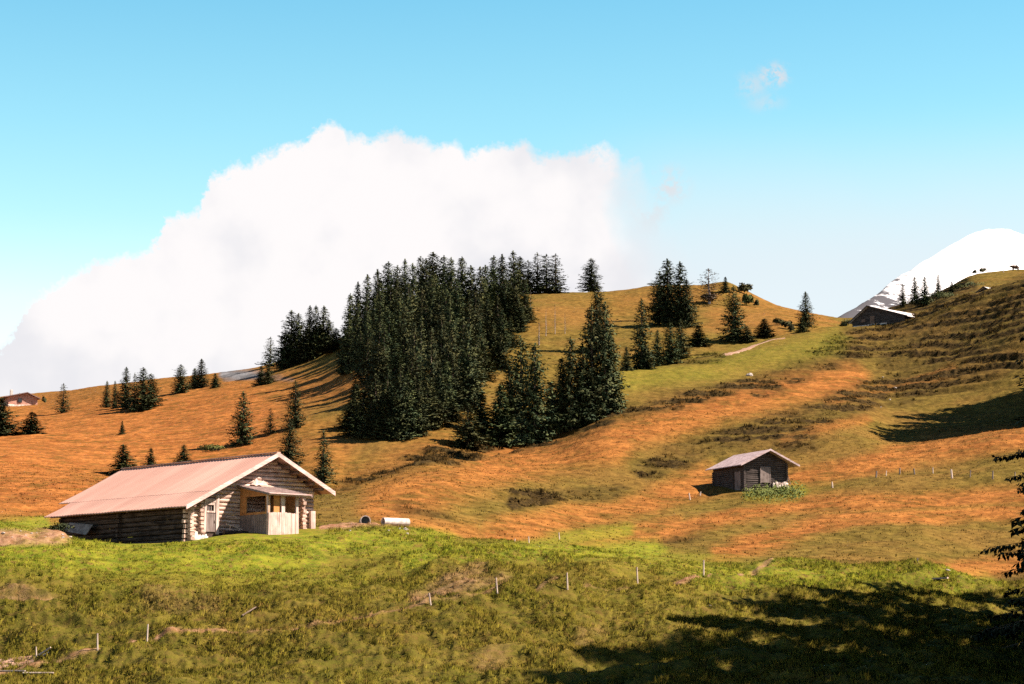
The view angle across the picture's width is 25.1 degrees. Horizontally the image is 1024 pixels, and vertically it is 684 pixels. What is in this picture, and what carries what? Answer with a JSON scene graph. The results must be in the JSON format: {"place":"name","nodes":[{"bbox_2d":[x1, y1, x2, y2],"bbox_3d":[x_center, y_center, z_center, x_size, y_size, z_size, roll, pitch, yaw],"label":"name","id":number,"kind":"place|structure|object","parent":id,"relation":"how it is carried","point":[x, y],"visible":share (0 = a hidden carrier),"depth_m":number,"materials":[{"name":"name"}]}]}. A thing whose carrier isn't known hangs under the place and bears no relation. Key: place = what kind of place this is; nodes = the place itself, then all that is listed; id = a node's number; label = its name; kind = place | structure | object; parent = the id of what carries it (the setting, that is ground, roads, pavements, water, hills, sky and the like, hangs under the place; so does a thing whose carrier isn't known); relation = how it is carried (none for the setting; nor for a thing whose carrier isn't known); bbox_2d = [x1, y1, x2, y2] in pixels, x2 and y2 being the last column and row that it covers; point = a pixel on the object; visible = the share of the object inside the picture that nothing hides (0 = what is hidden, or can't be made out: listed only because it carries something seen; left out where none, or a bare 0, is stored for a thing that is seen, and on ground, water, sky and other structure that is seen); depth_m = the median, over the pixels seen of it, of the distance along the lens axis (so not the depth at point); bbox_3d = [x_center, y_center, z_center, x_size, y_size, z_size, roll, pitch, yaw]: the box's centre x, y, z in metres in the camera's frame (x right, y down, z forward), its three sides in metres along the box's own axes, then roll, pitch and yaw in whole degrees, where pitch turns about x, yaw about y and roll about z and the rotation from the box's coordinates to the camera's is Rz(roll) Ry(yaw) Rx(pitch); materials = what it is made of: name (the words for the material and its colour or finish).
{"place":"outdoors","nodes":[
{"label":"outdoors","id":0,"kind":"place"},
{"bbox_2d":[0,269,1023,683],"bbox_3d":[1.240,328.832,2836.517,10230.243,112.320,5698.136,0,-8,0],"label":"ground","id":1,"kind":"structure","parent":0,"point":[82,435],"depth_m":253.79,"materials":[{"name":"plant"}]},
{"bbox_2d":[0,397,21,435],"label":"spruce tree","id":2,"kind":"object","parent":1,"relation":"on","point":[5,429],"visible":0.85,"depth_m":435.23,"materials":[{"name":"green plant"}]},
{"bbox_2d":[2,390,40,405],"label":"chalet","id":3,"kind":"object","parent":1,"relation":"on","point":[22,399],"visible":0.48,"depth_m":631.10,"materials":[{"name":"brown"}]},
{"bbox_2d":[9,411,47,434],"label":"spruce tree","id":4,"kind":"object","parent":1,"relation":"on","point":[31,426],"visible":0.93,"depth_m":433.25,"materials":[{"name":"green plant"}]},
{"bbox_2d":[102,444,137,474],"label":"spruce tree","id":5,"kind":"object","parent":1,"relation":"on","point":[123,458],"visible":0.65,"depth_m":319.30,"materials":[{"name":"green plant"}]},
{"bbox_2d":[110,367,133,408],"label":"spruce tree","id":6,"kind":"object","parent":1,"relation":"on","point":[124,392],"visible":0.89,"depth_m":514.47,"materials":[{"name":"green plant"}]},
{"bbox_2d":[123,367,161,411],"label":"spruce tree","id":7,"kind":"object","parent":1,"relation":"on","point":[144,402],"visible":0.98,"depth_m":505.82,"materials":[{"name":"green plant"}]},
{"bbox_2d":[139,373,166,407],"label":"spruce tree","id":8,"kind":"object","parent":1,"relation":"on","point":[154,391],"visible":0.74,"depth_m":511.00,"materials":[{"name":"green plant"}]},
{"bbox_2d":[170,364,192,392],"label":"spruce tree","id":9,"kind":"object","parent":1,"relation":"on","point":[177,388],"visible":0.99,"depth_m":546.38,"materials":[{"name":"green plant"}]},
{"bbox_2d":[44,452,335,543],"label":"log barn","id":10,"kind":"structure","parent":1,"relation":"on","point":[271,493],"depth_m":141.77,"materials":[{"name":"wood"}]},
{"bbox_2d":[188,359,211,388],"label":"spruce tree","id":11,"kind":"object","parent":1,"relation":"on","point":[202,382],"visible":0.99,"depth_m":558.32,"materials":[{"name":"green plant"}]},
{"bbox_2d":[225,392,258,445],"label":"spruce tree","id":12,"kind":"object","parent":1,"relation":"on","point":[242,429],"visible":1,"depth_m":376.51,"materials":[{"name":"green plant"}]},
{"bbox_2d":[271,310,303,367],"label":"spruce tree","id":13,"kind":"object","parent":1,"relation":"on","point":[291,324],"visible":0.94,"depth_m":564.03,"materials":[{"name":"green plant"}]},
{"bbox_2d":[274,418,309,465],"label":"spruce tree","id":14,"kind":"object","parent":1,"relation":"on","point":[289,442],"visible":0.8,"depth_m":332.19,"materials":[{"name":"green plant"}]},
{"bbox_2d":[279,380,307,428],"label":"spruce tree","id":15,"kind":"object","parent":1,"relation":"on","point":[296,417],"visible":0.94,"depth_m":382.52,"materials":[{"name":"green plant"}]},
{"bbox_2d":[283,313,306,364],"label":"spruce tree","id":16,"kind":"object","parent":1,"relation":"on","point":[299,329],"visible":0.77,"depth_m":564.07,"materials":[{"name":"green plant"}]},
{"bbox_2d":[293,305,321,363],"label":"spruce tree","id":17,"kind":"object","parent":1,"relation":"on","point":[309,320],"visible":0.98,"depth_m":559.64,"materials":[{"name":"green plant"}]},
{"bbox_2d":[305,305,333,354],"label":"spruce tree","id":18,"kind":"object","parent":1,"relation":"on","point":[323,310],"visible":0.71,"depth_m":559.46,"materials":[{"name":"green plant"}]},
{"bbox_2d":[310,431,338,483],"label":"spruce tree","id":19,"kind":"object","parent":1,"relation":"on","point":[324,459],"visible":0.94,"depth_m":288.33,"materials":[{"name":"green plant"}]},
{"bbox_2d":[325,400,357,428],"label":"spruce tree","id":20,"kind":"object","parent":1,"relation":"on","point":[347,415],"visible":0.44,"depth_m":371.54,"materials":[{"name":"green plant"}]},
{"bbox_2d":[333,294,357,362],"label":"spruce tree","id":21,"kind":"object","parent":1,"relation":"on","point":[349,313],"visible":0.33,"depth_m":498.35,"materials":[{"name":"green plant"}]},
{"bbox_2d":[334,319,357,374],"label":"spruce tree","id":22,"kind":"object","parent":1,"relation":"on","point":[346,372],"visible":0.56,"depth_m":476.65,"materials":[{"name":"green plant"}]},
{"bbox_2d":[334,407,366,436],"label":"spruce tree","id":23,"kind":"object","parent":1,"relation":"on","point":[355,424],"visible":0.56,"depth_m":359.83,"materials":[{"name":"green plant"}]},
{"bbox_2d":[342,300,365,371],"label":"spruce tree","id":24,"kind":"object","parent":1,"relation":"on","point":[358,314],"visible":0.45,"depth_m":471.82,"materials":[{"name":"green plant"}]},
{"bbox_2d":[348,335,372,385],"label":"spruce tree","id":25,"kind":"object","parent":1,"relation":"on","point":[365,358],"visible":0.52,"depth_m":432.92,"materials":[{"name":"green plant"}]},
{"bbox_2d":[348,395,376,437],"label":"spruce tree","id":26,"kind":"object","parent":1,"relation":"on","point":[371,398],"visible":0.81,"depth_m":355.40,"materials":[{"name":"green plant"}]},
{"bbox_2d":[356,400,384,439],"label":"spruce tree","id":27,"kind":"object","parent":1,"relation":"on","point":[374,434],"visible":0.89,"depth_m":352.70,"materials":[{"name":"green plant"}]},
{"bbox_2d":[358,344,392,398],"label":"spruce tree","id":28,"kind":"object","parent":1,"relation":"on","point":[379,362],"visible":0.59,"depth_m":403.91,"materials":[{"name":"green plant"}]},
{"bbox_2d":[364,270,386,329],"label":"spruce tree","id":29,"kind":"object","parent":1,"relation":"on","point":[377,290],"visible":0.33,"depth_m":531.12,"materials":[{"name":"green plant"}]},
{"bbox_2d":[362,322,392,391],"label":"spruce tree","id":30,"kind":"object","parent":1,"relation":"on","point":[384,338],"visible":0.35,"depth_m":415.47,"materials":[{"name":"green plant"}]},
{"bbox_2d":[360,389,396,438],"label":"spruce tree","id":31,"kind":"object","parent":1,"relation":"on","point":[382,407],"visible":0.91,"depth_m":352.14,"materials":[{"name":"green plant"}]},
{"bbox_2d":[370,293,392,348],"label":"spruce tree","id":32,"kind":"object","parent":1,"relation":"on","point":[378,310],"visible":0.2,"depth_m":466.21,"materials":[{"name":"green plant"}]},
{"bbox_2d":[369,309,401,367],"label":"spruce tree","id":33,"kind":"object","parent":1,"relation":"on","point":[389,326],"visible":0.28,"depth_m":439.29,"materials":[{"name":"green plant"}]},
{"bbox_2d":[379,342,407,395],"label":"spruce tree","id":34,"kind":"object","parent":1,"relation":"on","point":[394,361],"visible":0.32,"depth_m":400.36,"materials":[{"name":"green plant"}]},
{"bbox_2d":[374,384,414,440],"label":"spruce tree","id":35,"kind":"object","parent":1,"relation":"on","point":[393,424],"visible":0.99,"depth_m":349.84,"materials":[{"name":"green plant"}]},
{"bbox_2d":[381,363,418,439],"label":"spruce tree","id":36,"kind":"object","parent":1,"relation":"on","point":[400,386],"visible":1,"depth_m":350.66,"materials":[{"name":"green plant"}]},
{"bbox_2d":[390,304,415,373],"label":"spruce tree","id":37,"kind":"object","parent":1,"relation":"on","point":[404,326],"visible":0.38,"depth_m":423.44,"materials":[{"name":"green plant"}]},
{"bbox_2d":[390,355,425,409],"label":"spruce tree","id":38,"kind":"object","parent":1,"relation":"on","point":[413,373],"visible":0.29,"depth_m":377.25,"materials":[{"name":"green plant"}]},
{"bbox_2d":[402,282,418,347],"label":"spruce tree","id":39,"kind":"object","parent":1,"relation":"on","point":[408,304],"visible":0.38,"depth_m":479.35,"materials":[{"name":"green plant"}]},
{"bbox_2d":[397,264,425,328],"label":"spruce tree","id":40,"kind":"object","parent":1,"relation":"on","point":[415,282],"visible":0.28,"depth_m":514.71,"materials":[{"name":"green plant"}]},
{"bbox_2d":[398,371,427,438],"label":"spruce tree","id":41,"kind":"object","parent":1,"relation":"on","point":[413,412],"visible":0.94,"depth_m":351.48,"materials":[{"name":"green plant"}]},
{"bbox_2d":[409,379,434,436],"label":"spruce tree","id":42,"kind":"object","parent":1,"relation":"on","point":[421,405],"visible":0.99,"depth_m":352.48,"materials":[{"name":"green plant"}]},
{"bbox_2d":[416,258,438,316],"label":"spruce tree","id":43,"kind":"object","parent":1,"relation":"on","point":[424,283],"visible":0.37,"depth_m":527.15,"materials":[{"name":"green plant"}]},
{"bbox_2d":[414,325,442,394],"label":"spruce tree","id":44,"kind":"object","parent":1,"relation":"on","point":[431,368],"visible":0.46,"depth_m":379.65,"materials":[{"name":"green plant"}]},
{"bbox_2d":[411,377,446,429],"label":"spruce tree","id":45,"kind":"object","parent":1,"relation":"on","point":[428,399],"visible":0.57,"depth_m":358.28,"materials":[{"name":"green plant"}]},
{"bbox_2d":[417,298,455,360],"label":"spruce tree","id":46,"kind":"object","parent":1,"relation":"on","point":[434,323],"visible":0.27,"depth_m":454.81,"materials":[{"name":"green plant"}]},
{"bbox_2d":[433,313,453,369],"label":"spruce tree","id":47,"kind":"object","parent":1,"relation":"on","point":[441,335],"visible":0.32,"depth_m":417.01,"materials":[{"name":"green plant"}]},
{"bbox_2d":[431,368,457,417],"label":"spruce tree","id":48,"kind":"object","parent":1,"relation":"on","point":[439,389],"visible":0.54,"depth_m":375.17,"materials":[{"name":"green plant"}]},
{"bbox_2d":[438,257,460,308],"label":"spruce tree","id":49,"kind":"object","parent":1,"relation":"on","point":[450,280],"visible":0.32,"depth_m":521.11,"materials":[{"name":"green plant"}]},
{"bbox_2d":[440,360,458,411],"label":"spruce tree","id":50,"kind":"object","parent":1,"relation":"on","point":[449,381],"visible":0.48,"depth_m":379.20,"materials":[{"name":"green plant"}]},
{"bbox_2d":[442,291,459,352],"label":"spruce tree","id":51,"kind":"object","parent":1,"relation":"on","point":[450,322],"visible":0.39,"depth_m":446.25,"materials":[{"name":"green plant"}]},
{"bbox_2d":[443,357,468,409],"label":"spruce tree","id":52,"kind":"object","parent":1,"relation":"on","point":[456,382],"visible":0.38,"depth_m":388.95,"materials":[{"name":"green plant"}]},
{"bbox_2d":[445,278,472,344],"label":"spruce tree","id":53,"kind":"object","parent":1,"relation":"on","point":[456,309],"visible":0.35,"depth_m":467.68,"materials":[{"name":"green plant"}]},
{"bbox_2d":[452,265,477,325],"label":"spruce tree","id":54,"kind":"object","parent":1,"relation":"on","point":[469,283],"visible":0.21,"depth_m":506.86,"materials":[{"name":"green plant"}]},
{"bbox_2d":[448,402,490,449],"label":"spruce tree","id":55,"kind":"object","parent":1,"relation":"on","point":[467,441],"visible":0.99,"depth_m":346.86,"materials":[{"name":"green plant"}]},
{"bbox_2d":[455,297,483,350],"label":"spruce tree","id":56,"kind":"object","parent":1,"relation":"on","point":[466,318],"visible":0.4,"depth_m":450.28,"materials":[{"name":"green plant"}]},
{"bbox_2d":[455,325,489,410],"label":"spruce tree","id":57,"kind":"object","parent":1,"relation":"on","point":[468,377],"visible":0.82,"depth_m":391.27,"materials":[{"name":"green plant"}]},
{"bbox_2d":[458,392,492,435],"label":"spruce tree","id":58,"kind":"object","parent":1,"relation":"on","point":[480,398],"visible":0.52,"depth_m":362.26,"materials":[{"name":"green plant"}]},
{"bbox_2d":[465,284,489,345],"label":"spruce tree","id":59,"kind":"object","parent":1,"relation":"on","point":[474,300],"visible":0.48,"depth_m":474.55,"materials":[{"name":"green plant"}]},
{"bbox_2d":[468,267,498,331],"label":"spruce tree","id":60,"kind":"object","parent":1,"relation":"on","point":[480,289],"visible":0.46,"depth_m":496.29,"materials":[{"name":"green plant"}]},
{"bbox_2d":[476,384,523,447],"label":"spruce tree","id":61,"kind":"object","parent":1,"relation":"on","point":[497,434],"visible":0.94,"depth_m":356.94,"materials":[{"name":"green plant"}]},
{"bbox_2d":[486,332,515,368],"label":"spruce tree","id":62,"kind":"object","parent":1,"relation":"on","point":[500,357],"visible":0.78,"depth_m":445.42,"materials":[{"name":"green plant"}]},
{"bbox_2d":[492,279,513,326],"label":"spruce tree","id":63,"kind":"object","parent":1,"relation":"on","point":[504,296],"visible":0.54,"depth_m":507.53,"materials":[{"name":"green plant"}]},
{"bbox_2d":[492,254,514,311],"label":"spruce tree","id":64,"kind":"object","parent":1,"relation":"on","point":[502,269],"visible":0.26,"depth_m":516.00,"materials":[{"name":"green plant"}]},
{"bbox_2d":[496,309,515,350],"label":"spruce tree","id":65,"kind":"object","parent":1,"relation":"on","point":[503,323],"visible":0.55,"depth_m":469.79,"materials":[{"name":"green plant"}]},
{"bbox_2d":[491,366,531,445],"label":"spruce tree","id":66,"kind":"object","parent":1,"relation":"on","point":[509,382],"visible":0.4,"depth_m":362.00,"materials":[{"name":"green plant"}]},
{"bbox_2d":[0,519,1023,683],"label":"meadow grass","id":67,"kind":"structure","parent":1,"relation":"on","point":[322,571],"depth_m":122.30,"materials":[{"name":"green plant"}]},
{"bbox_2d":[504,251,523,305],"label":"spruce tree","id":68,"kind":"object","parent":1,"relation":"on","point":[512,270],"visible":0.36,"depth_m":528.07,"materials":[{"name":"green plant"}]},
{"bbox_2d":[509,302,530,331],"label":"spruce tree","id":69,"kind":"object","parent":1,"relation":"on","point":[519,324],"visible":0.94,"depth_m":497.31,"materials":[{"name":"green plant"}]},
{"bbox_2d":[493,335,547,444],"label":"spruce tree","id":70,"kind":"object","parent":1,"relation":"on","point":[522,360],"visible":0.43,"depth_m":364.40,"materials":[{"name":"green plant"}]},
{"bbox_2d":[509,343,564,444],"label":"spruce tree","id":71,"kind":"object","parent":1,"relation":"on","point":[535,428],"visible":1,"depth_m":330.62,"materials":[{"name":"green plant"}]},
{"bbox_2d":[526,253,558,293],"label":"spruce tree","id":72,"kind":"object","parent":1,"relation":"on","point":[538,267],"visible":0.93,"depth_m":594.95,"materials":[{"name":"green plant"}]},
{"bbox_2d":[529,254,562,293],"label":"spruce tree","id":73,"kind":"object","parent":1,"relation":"on","point":[545,277],"visible":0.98,"depth_m":594.56,"materials":[{"name":"green plant"}]},
{"bbox_2d":[536,253,568,293],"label":"spruce tree","id":74,"kind":"object","parent":1,"relation":"on","point":[559,284],"visible":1,"depth_m":594.86,"materials":[{"name":"green plant"}]},
{"bbox_2d":[543,356,569,434],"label":"spruce tree","id":75,"kind":"object","parent":1,"relation":"on","point":[558,396],"visible":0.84,"depth_m":334.37,"materials":[{"name":"green plant"}]},
{"bbox_2d":[553,337,600,431],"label":"spruce tree","id":76,"kind":"object","parent":1,"relation":"on","point":[569,383],"visible":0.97,"depth_m":333.01,"materials":[{"name":"green plant"}]},
{"bbox_2d":[564,343,605,427],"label":"spruce tree","id":77,"kind":"object","parent":1,"relation":"on","point":[587,418],"visible":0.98,"depth_m":332.93,"materials":[{"name":"green plant"}]},
{"bbox_2d":[575,258,603,291],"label":"spruce tree","id":78,"kind":"object","parent":1,"relation":"on","point":[590,281],"visible":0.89,"depth_m":603.01,"materials":[{"name":"green plant"}]},
{"bbox_2d":[572,303,623,416],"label":"spruce tree","id":79,"kind":"object","parent":1,"relation":"on","point":[593,336],"visible":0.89,"depth_m":335.21,"materials":[{"name":"green plant"}]},
{"bbox_2d":[582,281,618,349],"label":"spruce tree","id":80,"kind":"object","parent":1,"relation":"on","point":[598,303],"visible":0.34,"depth_m":468.71,"materials":[{"name":"green plant"}]},
{"bbox_2d":[587,301,629,413],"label":"spruce tree","id":81,"kind":"object","parent":1,"relation":"on","point":[605,375],"visible":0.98,"depth_m":334.94,"materials":[{"name":"green plant"}]},
{"bbox_2d":[624,299,658,368],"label":"spruce tree","id":82,"kind":"object","parent":1,"relation":"on","point":[641,345],"visible":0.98,"depth_m":375.59,"materials":[{"name":"green plant"}]},
{"bbox_2d":[642,258,682,324],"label":"spruce tree","id":83,"kind":"object","parent":1,"relation":"on","point":[666,278],"visible":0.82,"depth_m":510.15,"materials":[{"name":"green plant"}]},
{"bbox_2d":[654,322,687,364],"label":"spruce tree","id":84,"kind":"object","parent":1,"relation":"on","point":[669,354],"visible":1,"depth_m":385.28,"materials":[{"name":"green plant"}]},
{"bbox_2d":[664,318,693,358],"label":"spruce tree","id":85,"kind":"object","parent":1,"relation":"on","point":[684,347],"visible":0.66,"depth_m":454.24,"materials":[{"name":"green plant"}]},
{"bbox_2d":[336,280,1023,542],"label":"heather","id":86,"kind":"object","parent":1,"relation":"on","point":[475,455],"visible":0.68,"depth_m":357.70,"materials":[{"name":"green plant"}]},
{"bbox_2d":[660,261,702,326],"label":"spruce tree","id":87,"kind":"object","parent":1,"relation":"on","point":[678,292],"visible":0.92,"depth_m":505.02,"materials":[{"name":"green plant"}]},
{"bbox_2d":[675,279,702,327],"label":"spruce tree","id":88,"kind":"object","parent":1,"relation":"on","point":[688,318],"visible":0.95,"depth_m":502.83,"materials":[{"name":"green plant"}]},
{"bbox_2d":[686,325,712,346],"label":"spruce tree","id":89,"kind":"object","parent":1,"relation":"on","point":[697,340],"visible":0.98,"depth_m":473.55,"materials":[{"name":"green plant"}]},
{"bbox_2d":[692,268,727,303],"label":"larch tree","id":90,"kind":"object","parent":1,"relation":"on","point":[709,297],"visible":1,"depth_m":553.53,"materials":[{"name":"green plant"}]},
{"bbox_2d":[713,285,751,341],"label":"spruce tree","id":91,"kind":"object","parent":1,"relation":"on","point":[734,322],"visible":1,"depth_m":479.26,"materials":[{"name":"green plant"}]},
{"bbox_2d":[705,449,799,490],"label":"hay hut","id":92,"kind":"object","parent":1,"relation":"on","point":[760,468],"visible":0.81,"depth_m":271.86,"materials":[{"name":"wood"},{"name":"shingle"}]},
{"bbox_2d":[751,318,777,336],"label":"spruce tree","id":93,"kind":"object","parent":1,"relation":"on","point":[764,331],"visible":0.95,"depth_m":482.57,"materials":[{"name":"green plant"}]},
{"bbox_2d":[741,480,805,504],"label":"nettle patch","id":94,"kind":"object","parent":1,"relation":"on","point":[772,492],"visible":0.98,"depth_m":264.71,"materials":[{"name":"green plant"}]},
{"bbox_2d":[794,292,819,327],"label":"spruce tree","id":95,"kind":"object","parent":1,"relation":"on","point":[805,315],"visible":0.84,"depth_m":509.45,"materials":[{"name":"green plant"}]},
{"bbox_2d":[848,305,913,326],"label":"alp hut","id":96,"kind":"object","parent":1,"relation":"on","point":[866,315],"visible":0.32,"depth_m":430.75,"materials":[{"name":"grey wood"}]},
{"bbox_2d":[971,337,1023,649],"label":"spruce tree","id":97,"kind":"object","parent":1,"relation":"on","point":[993,633],"visible":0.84,"depth_m":113.20,"materials":[{"name":"green plant"}]},
{"bbox_2d":[0,0,1023,396],"label":"sky","id":98,"kind":"structure","parent":0,"point":[179,179],"materials":[{"name":"blue"}]},
{"bbox_2d":[839,229,1023,317],"bbox_3d":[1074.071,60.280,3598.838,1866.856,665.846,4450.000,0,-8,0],"label":"snow mountain","id":99,"kind":"structure","parent":0,"point":[991,250],"depth_m":3199.77,"materials":[{"name":"white snow"}]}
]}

